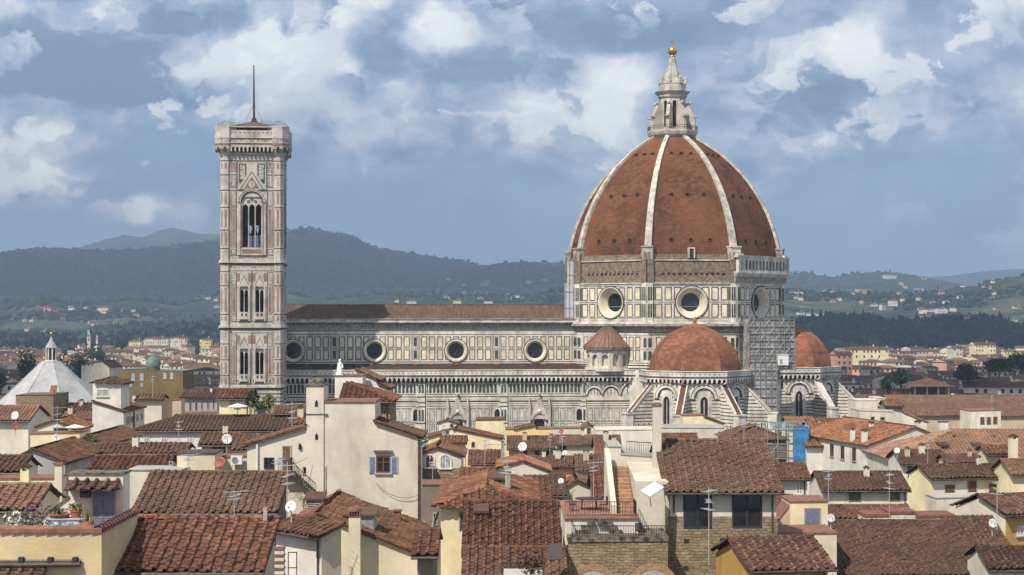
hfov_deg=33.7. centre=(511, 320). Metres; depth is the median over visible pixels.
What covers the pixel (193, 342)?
tree
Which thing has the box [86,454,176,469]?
house
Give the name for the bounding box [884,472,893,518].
tv antenna
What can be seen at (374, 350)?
window
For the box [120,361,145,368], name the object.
house
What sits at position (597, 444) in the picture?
house
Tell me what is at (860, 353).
apartment block
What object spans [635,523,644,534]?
garden chair
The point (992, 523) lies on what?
satellite dish
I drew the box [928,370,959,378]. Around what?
house
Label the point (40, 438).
house
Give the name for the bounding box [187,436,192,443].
window
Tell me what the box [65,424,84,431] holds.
parasol
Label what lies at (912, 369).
house
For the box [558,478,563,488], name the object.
satellite dish
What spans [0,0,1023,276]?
sky
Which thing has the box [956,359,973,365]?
house
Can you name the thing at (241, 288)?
window
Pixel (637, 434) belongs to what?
house
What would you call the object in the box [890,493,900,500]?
shuttered window
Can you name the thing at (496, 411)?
window
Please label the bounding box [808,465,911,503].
house
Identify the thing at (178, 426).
tv antenna
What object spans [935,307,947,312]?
villa
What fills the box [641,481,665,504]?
awning panel
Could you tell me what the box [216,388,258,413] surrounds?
house
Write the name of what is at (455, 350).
window
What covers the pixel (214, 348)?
house
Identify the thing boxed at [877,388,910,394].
house
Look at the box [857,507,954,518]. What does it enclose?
house
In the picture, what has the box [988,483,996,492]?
shuttered window
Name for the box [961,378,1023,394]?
house
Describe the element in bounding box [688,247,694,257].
door
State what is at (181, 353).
house
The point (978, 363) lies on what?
house
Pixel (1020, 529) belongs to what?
window
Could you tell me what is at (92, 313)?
olive groves
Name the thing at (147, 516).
loose bricks
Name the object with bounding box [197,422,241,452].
house
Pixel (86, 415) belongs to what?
house
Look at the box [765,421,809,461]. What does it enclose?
scaffolding
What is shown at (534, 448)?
house
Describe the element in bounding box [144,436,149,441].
window
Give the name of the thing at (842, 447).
window
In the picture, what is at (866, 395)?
house
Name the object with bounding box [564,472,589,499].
house
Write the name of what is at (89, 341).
church tower
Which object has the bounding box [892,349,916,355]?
house
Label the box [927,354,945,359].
house
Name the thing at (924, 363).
house
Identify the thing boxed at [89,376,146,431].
tower house
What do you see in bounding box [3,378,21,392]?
house
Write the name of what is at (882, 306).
villa
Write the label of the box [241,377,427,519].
tower house
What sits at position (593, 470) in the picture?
tv antenna
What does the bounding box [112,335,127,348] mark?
tree
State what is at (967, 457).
house
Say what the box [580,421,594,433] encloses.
house
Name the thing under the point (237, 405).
parasol
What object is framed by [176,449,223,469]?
house
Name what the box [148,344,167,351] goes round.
house
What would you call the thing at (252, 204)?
window
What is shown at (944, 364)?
house
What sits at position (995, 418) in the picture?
shuttered window
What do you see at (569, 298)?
scaffolding
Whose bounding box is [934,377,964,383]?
house
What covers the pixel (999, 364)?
tree
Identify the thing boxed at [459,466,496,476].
house
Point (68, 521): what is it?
tiled bench
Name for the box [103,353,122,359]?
house
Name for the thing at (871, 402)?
house
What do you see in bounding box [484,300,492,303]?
villa
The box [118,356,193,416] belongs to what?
palace
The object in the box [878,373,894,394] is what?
tree
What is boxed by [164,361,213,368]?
house
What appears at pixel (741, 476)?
house
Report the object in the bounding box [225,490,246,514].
tv antenna
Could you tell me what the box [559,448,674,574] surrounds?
terrace house
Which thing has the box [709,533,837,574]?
house
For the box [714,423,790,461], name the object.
house
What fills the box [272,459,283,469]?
tv antenna
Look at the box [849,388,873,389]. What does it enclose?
house
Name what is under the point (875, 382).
house
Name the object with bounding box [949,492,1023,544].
house
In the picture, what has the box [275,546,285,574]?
stair block
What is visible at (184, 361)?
house
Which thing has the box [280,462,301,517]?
tv antenna
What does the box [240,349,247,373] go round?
window
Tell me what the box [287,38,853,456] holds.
cathedral
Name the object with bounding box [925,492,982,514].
house
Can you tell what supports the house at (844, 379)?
on the ground
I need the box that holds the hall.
[882,394,1023,431]
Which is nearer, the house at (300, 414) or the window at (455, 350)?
the house at (300, 414)
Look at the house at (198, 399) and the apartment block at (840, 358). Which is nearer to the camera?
the house at (198, 399)
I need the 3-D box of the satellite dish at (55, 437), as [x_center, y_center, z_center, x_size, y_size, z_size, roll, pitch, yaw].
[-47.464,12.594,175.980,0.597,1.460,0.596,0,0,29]
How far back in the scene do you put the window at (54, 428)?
187.97 m
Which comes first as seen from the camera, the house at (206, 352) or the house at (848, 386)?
the house at (848, 386)
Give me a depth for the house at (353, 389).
145.48 m
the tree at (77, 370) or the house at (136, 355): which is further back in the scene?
the house at (136, 355)
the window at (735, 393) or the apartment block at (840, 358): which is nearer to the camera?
the window at (735, 393)
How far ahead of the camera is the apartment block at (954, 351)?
1300.46 m
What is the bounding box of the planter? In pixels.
[77,520,93,525]
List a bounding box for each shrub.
[4,509,34,525]
[84,433,96,443]
[245,390,260,404]
[249,401,267,409]
[263,393,275,407]
[514,548,547,574]
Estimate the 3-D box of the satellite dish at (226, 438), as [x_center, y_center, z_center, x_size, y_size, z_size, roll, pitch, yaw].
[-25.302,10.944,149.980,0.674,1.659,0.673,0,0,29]
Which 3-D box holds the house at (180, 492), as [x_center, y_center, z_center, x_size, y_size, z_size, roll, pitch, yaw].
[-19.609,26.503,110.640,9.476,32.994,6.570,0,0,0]
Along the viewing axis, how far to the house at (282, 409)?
190.51 m
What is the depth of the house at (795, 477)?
150.00 m
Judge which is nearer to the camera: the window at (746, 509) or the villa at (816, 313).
the window at (746, 509)
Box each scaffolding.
[565,257,573,317]
[743,315,794,369]
[746,357,777,411]
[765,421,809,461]
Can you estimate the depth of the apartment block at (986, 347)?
1350.51 m
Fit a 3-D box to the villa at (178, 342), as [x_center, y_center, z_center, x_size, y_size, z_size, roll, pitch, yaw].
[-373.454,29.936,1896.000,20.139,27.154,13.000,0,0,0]
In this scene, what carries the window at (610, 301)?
in the cathedral
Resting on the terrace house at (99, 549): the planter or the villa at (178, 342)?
the planter
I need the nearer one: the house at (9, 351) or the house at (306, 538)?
the house at (306, 538)
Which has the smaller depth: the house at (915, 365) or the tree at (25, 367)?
the tree at (25, 367)
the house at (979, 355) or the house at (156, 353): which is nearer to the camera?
the house at (979, 355)
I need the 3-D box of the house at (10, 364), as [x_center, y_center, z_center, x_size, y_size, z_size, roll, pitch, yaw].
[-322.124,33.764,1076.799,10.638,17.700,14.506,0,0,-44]
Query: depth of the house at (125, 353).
1440.25 m
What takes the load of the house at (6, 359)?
on the ground
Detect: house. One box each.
[0,346,10,350]
[0,350,21,352]
[0,352,27,358]
[0,354,13,357]
[0,356,20,364]
[0,361,7,368]
[0,404,51,453]
[0,454,42,474]
[0,462,66,501]
[0,482,66,525]
[0,508,138,574]
[1,369,19,373]
[2,359,17,368]
[2,376,18,392]
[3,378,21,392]
[5,371,18,379]
[12,351,43,357]
[20,436,101,496]
[21,348,45,352]
[30,430,88,447]
[34,415,93,433]
[38,357,71,363]
[41,470,130,525]
[62,405,91,432]
[63,399,91,411]
[64,354,80,358]
[68,348,78,353]
[73,359,99,364]
[77,343,86,348]
[79,425,141,444]
[80,359,121,389]
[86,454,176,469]
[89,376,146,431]
[93,346,115,351]
[97,433,195,463]
[102,348,133,359]
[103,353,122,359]
[114,493,280,574]
[115,357,130,360]
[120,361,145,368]
[125,345,148,351]
[125,358,139,362]
[128,465,184,507]
[131,414,290,448]
[131,469,290,545]
[132,393,168,423]
[133,352,162,361]
[142,355,171,361]
[147,350,161,355]
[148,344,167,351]
[162,347,180,355]
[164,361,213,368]
[169,362,185,368]
[171,350,184,359]
[172,398,185,415]
[175,358,195,362]
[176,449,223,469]
[179,351,192,357]
[179,386,219,411]
[181,353,204,359]
[181,411,218,413]
[182,343,194,353]
[182,363,219,369]
[193,355,214,362]
[194,365,219,373]
[194,372,219,380]
[194,378,219,384]
[194,381,219,385]
[194,386,217,388]
[196,377,213,380]
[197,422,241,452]
[201,347,211,355]
[209,345,218,352]
[210,359,219,364]
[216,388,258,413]
[222,452,246,469]
[230,433,264,452]
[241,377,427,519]
[252,404,275,413]
[272,404,305,426]
[276,513,345,574]
[288,405,305,426]
[299,489,436,574]
[334,374,366,397]
[339,381,401,420]
[354,365,395,391]
[411,527,442,574]
[422,439,467,478]
[422,479,449,574]
[426,425,503,466]
[431,469,540,574]
[437,417,459,430]
[439,435,467,466]
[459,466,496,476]
[461,499,560,557]
[461,544,567,574]
[468,441,503,469]
[476,416,503,440]
[495,453,551,474]
[505,422,552,456]
[507,431,555,455]
[523,474,566,544]
[529,448,574,477]
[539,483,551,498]
[553,426,582,454]
[554,428,597,454]
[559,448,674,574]
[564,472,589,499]
[573,449,603,476]
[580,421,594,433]
[587,469,603,499]
[591,430,621,453]
[593,426,651,449]
[604,404,662,468]
[649,438,784,574]
[661,424,723,437]
[661,432,697,437]
[680,413,725,426]
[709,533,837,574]
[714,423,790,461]
[774,461,811,494]
[776,493,792,506]
[776,495,828,525]
[778,524,837,574]
[781,416,811,461]
[801,417,840,428]
[804,436,823,494]
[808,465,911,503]
[810,416,931,469]
[828,503,909,518]
[828,518,971,574]
[837,373,880,382]
[841,365,847,374]
[841,378,864,389]
[848,386,903,394]
[848,396,885,416]
[849,388,860,395]
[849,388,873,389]
[850,408,892,421]
[852,363,872,375]
[853,390,882,397]
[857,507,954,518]
[858,358,880,366]
[859,365,881,375]
[859,420,1023,469]
[861,377,875,387]
[869,370,893,375]
[872,372,924,387]
[875,357,907,366]
[876,363,897,372]
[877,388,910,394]
[878,399,903,410]
[885,442,943,504]
[889,354,915,362]
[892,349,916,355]
[892,409,928,429]
[896,366,919,371]
[901,346,926,350]
[902,361,923,367]
[905,454,998,510]
[908,360,931,365]
[909,370,927,377]
[910,348,939,355]
[911,355,935,361]
[917,364,938,373]
[922,358,935,363]
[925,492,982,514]
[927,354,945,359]
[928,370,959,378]
[928,373,952,378]
[932,358,954,370]
[933,350,945,355]
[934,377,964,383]
[935,448,976,463]
[940,514,1010,548]
[946,381,960,388]
[946,386,963,394]
[949,356,967,360]
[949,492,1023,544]
[955,361,980,365]
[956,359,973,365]
[960,408,1000,428]
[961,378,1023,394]
[961,391,1001,394]
[962,544,1023,574]
[966,374,993,380]
[969,353,997,357]
[969,355,993,365]
[974,433,1018,463]
[977,366,986,371]
[977,370,991,376]
[991,458,1023,492]
[992,370,1017,376]
[993,376,1018,381]
[1001,348,1012,356]
[1006,372,1023,381]
[1014,346,1023,350]
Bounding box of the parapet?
[503,562,541,574]
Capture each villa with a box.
[40,306,52,311]
[88,320,98,323]
[97,306,109,312]
[129,338,143,345]
[144,336,169,347]
[170,335,188,350]
[200,336,212,350]
[407,299,416,303]
[453,299,460,303]
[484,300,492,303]
[796,310,804,314]
[810,310,827,315]
[855,287,866,293]
[879,303,885,309]
[882,274,895,278]
[888,299,897,305]
[918,308,926,313]
[927,307,934,311]
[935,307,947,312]
[949,306,956,311]
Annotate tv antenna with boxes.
[55,406,65,439]
[174,421,183,441]
[183,454,193,469]
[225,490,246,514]
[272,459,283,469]
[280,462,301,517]
[285,403,302,418]
[426,461,438,478]
[500,459,512,489]
[589,461,601,496]
[703,488,716,564]
[822,470,834,504]
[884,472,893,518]
[987,482,1004,494]
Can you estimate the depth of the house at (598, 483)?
140.65 m
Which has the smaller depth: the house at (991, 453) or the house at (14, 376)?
the house at (991, 453)
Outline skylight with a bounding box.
[549,543,561,560]
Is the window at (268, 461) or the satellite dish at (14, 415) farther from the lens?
the satellite dish at (14, 415)
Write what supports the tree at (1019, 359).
on the ground
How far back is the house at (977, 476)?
173.19 m
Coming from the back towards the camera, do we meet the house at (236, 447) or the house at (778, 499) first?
the house at (236, 447)
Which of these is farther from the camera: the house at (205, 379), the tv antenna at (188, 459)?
the house at (205, 379)
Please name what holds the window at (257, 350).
in the bell tower at (255, 155)
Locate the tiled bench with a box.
[44,517,85,525]
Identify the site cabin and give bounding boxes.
[776,355,787,364]
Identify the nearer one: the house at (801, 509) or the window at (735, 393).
the house at (801, 509)
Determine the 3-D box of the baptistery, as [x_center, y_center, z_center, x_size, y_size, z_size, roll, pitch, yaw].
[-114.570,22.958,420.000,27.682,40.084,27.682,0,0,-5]
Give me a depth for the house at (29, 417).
205.00 m
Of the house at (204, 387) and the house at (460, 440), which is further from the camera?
the house at (204, 387)
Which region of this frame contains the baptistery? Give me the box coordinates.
[0,332,92,404]
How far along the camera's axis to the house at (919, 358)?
1253.85 m
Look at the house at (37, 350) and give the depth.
1537.30 m
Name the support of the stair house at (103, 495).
on the ground
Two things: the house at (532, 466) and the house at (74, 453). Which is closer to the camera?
the house at (74, 453)
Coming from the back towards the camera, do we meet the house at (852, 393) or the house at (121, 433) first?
the house at (852, 393)
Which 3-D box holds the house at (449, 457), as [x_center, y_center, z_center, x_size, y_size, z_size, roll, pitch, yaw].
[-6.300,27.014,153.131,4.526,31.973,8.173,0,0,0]
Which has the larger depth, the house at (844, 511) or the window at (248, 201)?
the window at (248, 201)
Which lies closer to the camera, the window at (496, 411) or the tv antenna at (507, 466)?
the tv antenna at (507, 466)
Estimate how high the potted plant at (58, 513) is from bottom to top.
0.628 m
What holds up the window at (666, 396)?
in the cathedral
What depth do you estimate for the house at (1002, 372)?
894.46 m
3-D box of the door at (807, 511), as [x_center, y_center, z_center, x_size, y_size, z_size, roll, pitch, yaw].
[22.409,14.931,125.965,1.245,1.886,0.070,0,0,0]
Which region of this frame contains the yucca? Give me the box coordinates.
[77,506,96,524]
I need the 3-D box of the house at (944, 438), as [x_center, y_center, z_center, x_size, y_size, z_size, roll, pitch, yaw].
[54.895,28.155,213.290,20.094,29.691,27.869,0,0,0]
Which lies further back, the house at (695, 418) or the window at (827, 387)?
the window at (827, 387)
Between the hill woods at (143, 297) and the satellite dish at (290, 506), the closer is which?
the satellite dish at (290, 506)
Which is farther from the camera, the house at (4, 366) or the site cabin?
the house at (4, 366)
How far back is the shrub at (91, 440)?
167.66 m
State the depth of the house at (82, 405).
269.31 m
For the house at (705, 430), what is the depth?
250.00 m
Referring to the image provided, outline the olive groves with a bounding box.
[0,283,1023,333]
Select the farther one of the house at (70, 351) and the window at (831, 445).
the house at (70, 351)
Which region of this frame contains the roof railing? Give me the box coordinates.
[627,441,651,454]
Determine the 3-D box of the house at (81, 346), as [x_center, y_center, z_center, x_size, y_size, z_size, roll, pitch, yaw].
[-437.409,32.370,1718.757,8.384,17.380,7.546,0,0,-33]
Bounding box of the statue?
[336,359,343,374]
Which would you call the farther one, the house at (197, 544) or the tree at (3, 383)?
the tree at (3, 383)
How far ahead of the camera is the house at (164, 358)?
1260.89 m
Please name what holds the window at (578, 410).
in the cathedral
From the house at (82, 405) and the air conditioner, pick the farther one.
the house at (82, 405)
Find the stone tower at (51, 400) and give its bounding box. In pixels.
[16,385,68,420]
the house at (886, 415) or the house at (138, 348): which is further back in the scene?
the house at (138, 348)
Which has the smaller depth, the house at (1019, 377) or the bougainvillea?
the bougainvillea
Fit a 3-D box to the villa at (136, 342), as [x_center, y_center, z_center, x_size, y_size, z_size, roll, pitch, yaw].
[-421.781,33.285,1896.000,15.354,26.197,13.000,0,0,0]
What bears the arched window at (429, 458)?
in the house at (449, 457)
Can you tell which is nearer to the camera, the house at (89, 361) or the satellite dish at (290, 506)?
the satellite dish at (290, 506)
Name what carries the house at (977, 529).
on the ground
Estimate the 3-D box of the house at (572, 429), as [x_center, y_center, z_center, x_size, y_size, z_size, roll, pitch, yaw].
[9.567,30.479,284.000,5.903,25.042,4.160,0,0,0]
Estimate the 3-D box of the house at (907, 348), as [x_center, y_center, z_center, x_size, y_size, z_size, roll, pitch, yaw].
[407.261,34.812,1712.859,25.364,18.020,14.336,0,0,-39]
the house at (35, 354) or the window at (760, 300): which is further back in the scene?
the house at (35, 354)
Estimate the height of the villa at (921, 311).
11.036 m
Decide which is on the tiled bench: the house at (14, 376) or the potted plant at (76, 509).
the potted plant at (76, 509)
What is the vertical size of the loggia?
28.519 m
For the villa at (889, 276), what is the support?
on the hills at (399, 269)
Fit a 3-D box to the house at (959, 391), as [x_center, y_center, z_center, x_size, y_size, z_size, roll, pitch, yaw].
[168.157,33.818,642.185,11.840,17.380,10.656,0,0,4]
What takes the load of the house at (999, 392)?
on the ground
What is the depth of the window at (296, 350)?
403.81 m
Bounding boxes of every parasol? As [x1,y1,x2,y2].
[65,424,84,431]
[228,403,247,415]
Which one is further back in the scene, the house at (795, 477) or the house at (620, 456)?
the house at (795, 477)
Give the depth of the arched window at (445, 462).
149.94 m
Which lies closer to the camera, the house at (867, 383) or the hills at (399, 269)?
the house at (867, 383)
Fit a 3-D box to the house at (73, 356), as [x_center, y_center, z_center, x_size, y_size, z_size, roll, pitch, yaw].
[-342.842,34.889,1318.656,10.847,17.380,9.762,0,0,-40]
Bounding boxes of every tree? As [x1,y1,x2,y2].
[0,362,7,392]
[13,346,40,380]
[57,354,72,369]
[69,348,88,378]
[81,343,110,360]
[110,329,115,345]
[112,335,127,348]
[186,333,201,353]
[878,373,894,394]
[891,367,913,394]
[953,362,980,382]
[982,356,1017,377]
[1007,351,1023,373]
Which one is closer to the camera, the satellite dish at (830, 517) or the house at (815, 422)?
the satellite dish at (830, 517)
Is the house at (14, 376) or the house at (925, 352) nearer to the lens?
the house at (14, 376)
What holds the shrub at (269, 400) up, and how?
on the house at (263, 411)
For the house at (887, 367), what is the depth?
1024.05 m
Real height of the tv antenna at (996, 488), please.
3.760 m
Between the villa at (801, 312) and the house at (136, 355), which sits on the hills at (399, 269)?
the villa at (801, 312)
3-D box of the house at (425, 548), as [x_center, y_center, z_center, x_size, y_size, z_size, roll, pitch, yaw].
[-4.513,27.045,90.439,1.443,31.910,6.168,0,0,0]
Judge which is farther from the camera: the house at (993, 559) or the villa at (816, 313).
the villa at (816, 313)
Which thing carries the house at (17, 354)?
on the ground
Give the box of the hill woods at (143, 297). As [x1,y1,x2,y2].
[0,226,1023,305]
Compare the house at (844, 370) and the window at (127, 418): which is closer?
the window at (127, 418)
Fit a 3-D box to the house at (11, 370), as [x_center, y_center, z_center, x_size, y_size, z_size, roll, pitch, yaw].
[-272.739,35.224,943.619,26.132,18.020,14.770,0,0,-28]
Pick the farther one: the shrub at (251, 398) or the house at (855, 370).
the house at (855, 370)
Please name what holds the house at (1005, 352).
on the ground
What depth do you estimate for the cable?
105.00 m
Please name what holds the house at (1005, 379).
on the ground
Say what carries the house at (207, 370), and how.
on the ground
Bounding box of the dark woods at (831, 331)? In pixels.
[785,309,1023,353]
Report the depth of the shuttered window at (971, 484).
172.62 m
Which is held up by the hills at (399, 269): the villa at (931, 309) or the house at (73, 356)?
the villa at (931, 309)
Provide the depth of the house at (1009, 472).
169.39 m
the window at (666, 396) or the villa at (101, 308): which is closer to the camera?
the window at (666, 396)
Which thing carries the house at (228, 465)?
on the ground
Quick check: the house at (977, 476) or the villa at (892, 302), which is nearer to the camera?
the house at (977, 476)
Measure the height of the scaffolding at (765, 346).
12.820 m
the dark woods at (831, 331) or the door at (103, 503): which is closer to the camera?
the door at (103, 503)
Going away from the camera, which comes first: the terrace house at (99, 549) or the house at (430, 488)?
the terrace house at (99, 549)
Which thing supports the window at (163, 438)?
in the house at (193, 427)
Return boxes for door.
[92,491,115,524]
[282,445,290,469]
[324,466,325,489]
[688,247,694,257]
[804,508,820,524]
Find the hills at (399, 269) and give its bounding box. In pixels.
[0,228,1023,345]
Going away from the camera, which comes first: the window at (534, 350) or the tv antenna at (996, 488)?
the tv antenna at (996, 488)
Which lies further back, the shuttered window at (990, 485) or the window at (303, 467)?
the shuttered window at (990, 485)
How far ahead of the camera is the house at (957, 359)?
1264.60 m
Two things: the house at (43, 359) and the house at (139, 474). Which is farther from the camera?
the house at (43, 359)
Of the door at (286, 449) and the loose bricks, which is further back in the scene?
the door at (286, 449)
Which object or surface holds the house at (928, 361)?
on the ground
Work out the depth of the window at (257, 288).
378.60 m
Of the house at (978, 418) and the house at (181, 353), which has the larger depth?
the house at (181, 353)
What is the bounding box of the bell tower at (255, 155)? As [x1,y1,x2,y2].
[214,65,291,404]
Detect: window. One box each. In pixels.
[53,427,68,430]
[97,389,108,396]
[126,416,129,424]
[131,373,134,380]
[140,373,143,380]
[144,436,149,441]
[161,436,166,441]
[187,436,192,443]
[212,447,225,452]
[240,287,247,311]
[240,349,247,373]
[242,197,261,247]
[246,204,259,246]
[255,287,263,311]
[255,349,263,373]
[257,409,263,413]
[264,457,273,468]
[287,339,305,362]
[302,466,305,474]
[362,339,386,362]
[369,450,397,473]
[412,408,416,421]
[424,454,434,468]
[432,510,438,526]
[438,454,451,468]
[444,339,467,362]
[459,511,462,529]
[493,408,499,416]
[523,338,546,362]
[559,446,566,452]
[575,407,581,421]
[597,286,623,318]
[661,391,671,423]
[675,285,708,318]
[683,495,711,528]
[698,391,710,416]
[732,390,738,405]
[732,495,761,527]
[751,286,769,318]
[793,386,804,415]
[795,483,803,494]
[825,385,829,395]
[829,444,833,457]
[840,445,844,459]
[848,493,861,501]
[851,447,855,461]
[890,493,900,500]
[944,484,954,492]
[967,480,976,491]
[980,417,984,424]
[986,417,990,424]
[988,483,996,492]
[993,416,997,423]
[1016,526,1023,537]
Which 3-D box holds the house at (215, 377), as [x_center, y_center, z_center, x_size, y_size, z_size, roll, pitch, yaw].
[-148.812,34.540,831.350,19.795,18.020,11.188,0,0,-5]
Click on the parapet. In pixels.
(512, 572)
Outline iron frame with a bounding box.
[288,552,296,574]
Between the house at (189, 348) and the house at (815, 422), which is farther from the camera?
the house at (189, 348)
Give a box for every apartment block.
[830,349,852,374]
[842,345,888,364]
[947,344,962,358]
[969,341,995,354]
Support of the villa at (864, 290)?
on the hills at (399, 269)
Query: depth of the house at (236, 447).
153.60 m
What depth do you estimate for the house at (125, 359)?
1191.15 m
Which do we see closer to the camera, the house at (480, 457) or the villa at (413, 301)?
the house at (480, 457)
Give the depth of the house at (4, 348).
1705.05 m
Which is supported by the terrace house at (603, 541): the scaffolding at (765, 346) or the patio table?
the patio table
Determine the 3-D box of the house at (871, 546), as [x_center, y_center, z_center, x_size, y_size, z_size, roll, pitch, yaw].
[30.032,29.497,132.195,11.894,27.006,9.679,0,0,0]
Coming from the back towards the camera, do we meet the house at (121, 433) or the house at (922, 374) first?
the house at (922, 374)
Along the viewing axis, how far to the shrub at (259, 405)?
194.56 m
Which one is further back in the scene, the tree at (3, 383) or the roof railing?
the tree at (3, 383)
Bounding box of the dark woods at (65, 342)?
[0,319,219,353]
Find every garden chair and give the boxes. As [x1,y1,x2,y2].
[599,496,607,510]
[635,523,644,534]
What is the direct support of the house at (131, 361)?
on the ground
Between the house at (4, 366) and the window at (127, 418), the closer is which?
the window at (127, 418)
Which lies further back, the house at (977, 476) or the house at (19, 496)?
the house at (977, 476)
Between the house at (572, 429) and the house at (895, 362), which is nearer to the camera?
the house at (572, 429)
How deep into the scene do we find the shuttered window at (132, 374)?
469.91 m
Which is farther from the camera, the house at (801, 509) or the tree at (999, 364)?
the tree at (999, 364)
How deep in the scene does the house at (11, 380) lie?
717.25 m
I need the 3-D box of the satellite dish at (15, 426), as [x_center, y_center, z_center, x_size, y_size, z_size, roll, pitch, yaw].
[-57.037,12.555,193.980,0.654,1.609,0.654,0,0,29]
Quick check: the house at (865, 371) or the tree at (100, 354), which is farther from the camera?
the tree at (100, 354)
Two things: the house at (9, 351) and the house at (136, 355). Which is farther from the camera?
the house at (136, 355)
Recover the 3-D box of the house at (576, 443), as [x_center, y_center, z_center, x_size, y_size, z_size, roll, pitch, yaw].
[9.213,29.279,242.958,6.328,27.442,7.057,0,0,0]
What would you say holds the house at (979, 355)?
on the ground
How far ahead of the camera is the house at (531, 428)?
272.00 m
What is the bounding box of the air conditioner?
[231,456,242,463]
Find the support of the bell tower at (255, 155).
on the ground
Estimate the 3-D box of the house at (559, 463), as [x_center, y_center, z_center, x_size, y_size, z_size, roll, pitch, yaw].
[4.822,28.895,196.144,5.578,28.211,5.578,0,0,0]
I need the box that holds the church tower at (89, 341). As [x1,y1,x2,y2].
[87,331,90,348]
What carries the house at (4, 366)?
on the ground
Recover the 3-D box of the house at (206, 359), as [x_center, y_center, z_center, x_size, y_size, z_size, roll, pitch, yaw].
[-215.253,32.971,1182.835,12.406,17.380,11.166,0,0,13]
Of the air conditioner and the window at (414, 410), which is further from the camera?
the window at (414, 410)
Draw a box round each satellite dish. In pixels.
[11,411,18,421]
[11,422,18,435]
[53,434,59,440]
[214,457,224,469]
[222,434,231,443]
[285,501,295,522]
[518,442,526,450]
[519,454,525,467]
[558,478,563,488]
[827,514,834,528]
[989,519,996,535]
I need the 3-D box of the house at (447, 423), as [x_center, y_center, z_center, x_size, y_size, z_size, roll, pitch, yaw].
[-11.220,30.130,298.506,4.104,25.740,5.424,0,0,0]
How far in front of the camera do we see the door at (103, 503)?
83.25 m
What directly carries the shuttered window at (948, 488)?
in the house at (977, 476)
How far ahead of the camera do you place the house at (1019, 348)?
1718.74 m
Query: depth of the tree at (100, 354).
1298.33 m
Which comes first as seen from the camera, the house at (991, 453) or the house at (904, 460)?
the house at (991, 453)
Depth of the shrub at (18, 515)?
77.45 m
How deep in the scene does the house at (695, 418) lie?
286.00 m
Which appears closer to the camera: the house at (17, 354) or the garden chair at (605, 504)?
the garden chair at (605, 504)
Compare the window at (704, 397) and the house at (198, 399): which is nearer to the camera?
the house at (198, 399)
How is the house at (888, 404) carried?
on the ground
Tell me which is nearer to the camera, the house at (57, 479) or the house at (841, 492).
the house at (57, 479)
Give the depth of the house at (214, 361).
1137.75 m
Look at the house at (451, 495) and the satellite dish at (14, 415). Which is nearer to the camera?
the house at (451, 495)
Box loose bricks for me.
[137,514,169,518]
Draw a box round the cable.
[220,488,294,493]
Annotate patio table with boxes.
[575,497,602,508]
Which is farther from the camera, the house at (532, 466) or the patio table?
the house at (532, 466)
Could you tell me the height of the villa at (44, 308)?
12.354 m
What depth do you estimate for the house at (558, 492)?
147.75 m
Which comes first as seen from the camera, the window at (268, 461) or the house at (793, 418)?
the window at (268, 461)
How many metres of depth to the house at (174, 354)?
1527.07 m
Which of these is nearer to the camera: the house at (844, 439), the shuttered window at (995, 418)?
the house at (844, 439)
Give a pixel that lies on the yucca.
(87, 517)
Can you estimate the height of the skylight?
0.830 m
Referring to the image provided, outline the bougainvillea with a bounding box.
[23,500,54,525]
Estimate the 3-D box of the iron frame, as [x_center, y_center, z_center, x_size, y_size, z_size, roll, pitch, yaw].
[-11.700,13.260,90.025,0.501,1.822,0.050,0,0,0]
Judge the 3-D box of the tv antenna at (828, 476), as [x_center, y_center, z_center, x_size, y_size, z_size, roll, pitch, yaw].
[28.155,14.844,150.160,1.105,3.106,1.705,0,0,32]
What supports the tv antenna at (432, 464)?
attached to the house at (430, 488)
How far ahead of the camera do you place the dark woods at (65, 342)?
2270.86 m
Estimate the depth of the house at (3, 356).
1188.88 m
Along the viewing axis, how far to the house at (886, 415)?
312.00 m
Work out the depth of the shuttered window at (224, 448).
159.96 m
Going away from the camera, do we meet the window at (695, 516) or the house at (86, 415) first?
the window at (695, 516)
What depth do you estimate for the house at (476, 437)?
246.00 m
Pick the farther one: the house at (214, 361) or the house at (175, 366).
the house at (214, 361)
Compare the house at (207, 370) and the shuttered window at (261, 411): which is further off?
the house at (207, 370)
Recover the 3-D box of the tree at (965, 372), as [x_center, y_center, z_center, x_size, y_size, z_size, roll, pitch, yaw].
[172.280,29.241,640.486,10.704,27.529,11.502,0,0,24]
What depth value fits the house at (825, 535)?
121.00 m
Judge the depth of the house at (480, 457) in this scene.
192.85 m
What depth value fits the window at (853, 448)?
219.92 m
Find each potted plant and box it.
[48,507,70,518]
[68,502,84,517]
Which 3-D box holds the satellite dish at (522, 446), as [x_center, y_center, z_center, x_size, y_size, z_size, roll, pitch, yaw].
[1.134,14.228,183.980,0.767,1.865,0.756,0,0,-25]
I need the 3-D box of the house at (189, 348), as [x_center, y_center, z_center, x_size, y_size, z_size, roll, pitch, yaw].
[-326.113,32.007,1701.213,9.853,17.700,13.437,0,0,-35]
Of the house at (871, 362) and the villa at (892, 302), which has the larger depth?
the villa at (892, 302)
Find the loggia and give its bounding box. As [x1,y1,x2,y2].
[902,378,955,394]
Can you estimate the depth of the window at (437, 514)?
93.05 m
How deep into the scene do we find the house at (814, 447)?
230.00 m
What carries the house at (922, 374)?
on the ground
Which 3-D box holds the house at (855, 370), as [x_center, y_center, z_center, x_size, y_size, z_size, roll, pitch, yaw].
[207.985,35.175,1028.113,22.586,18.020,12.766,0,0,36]

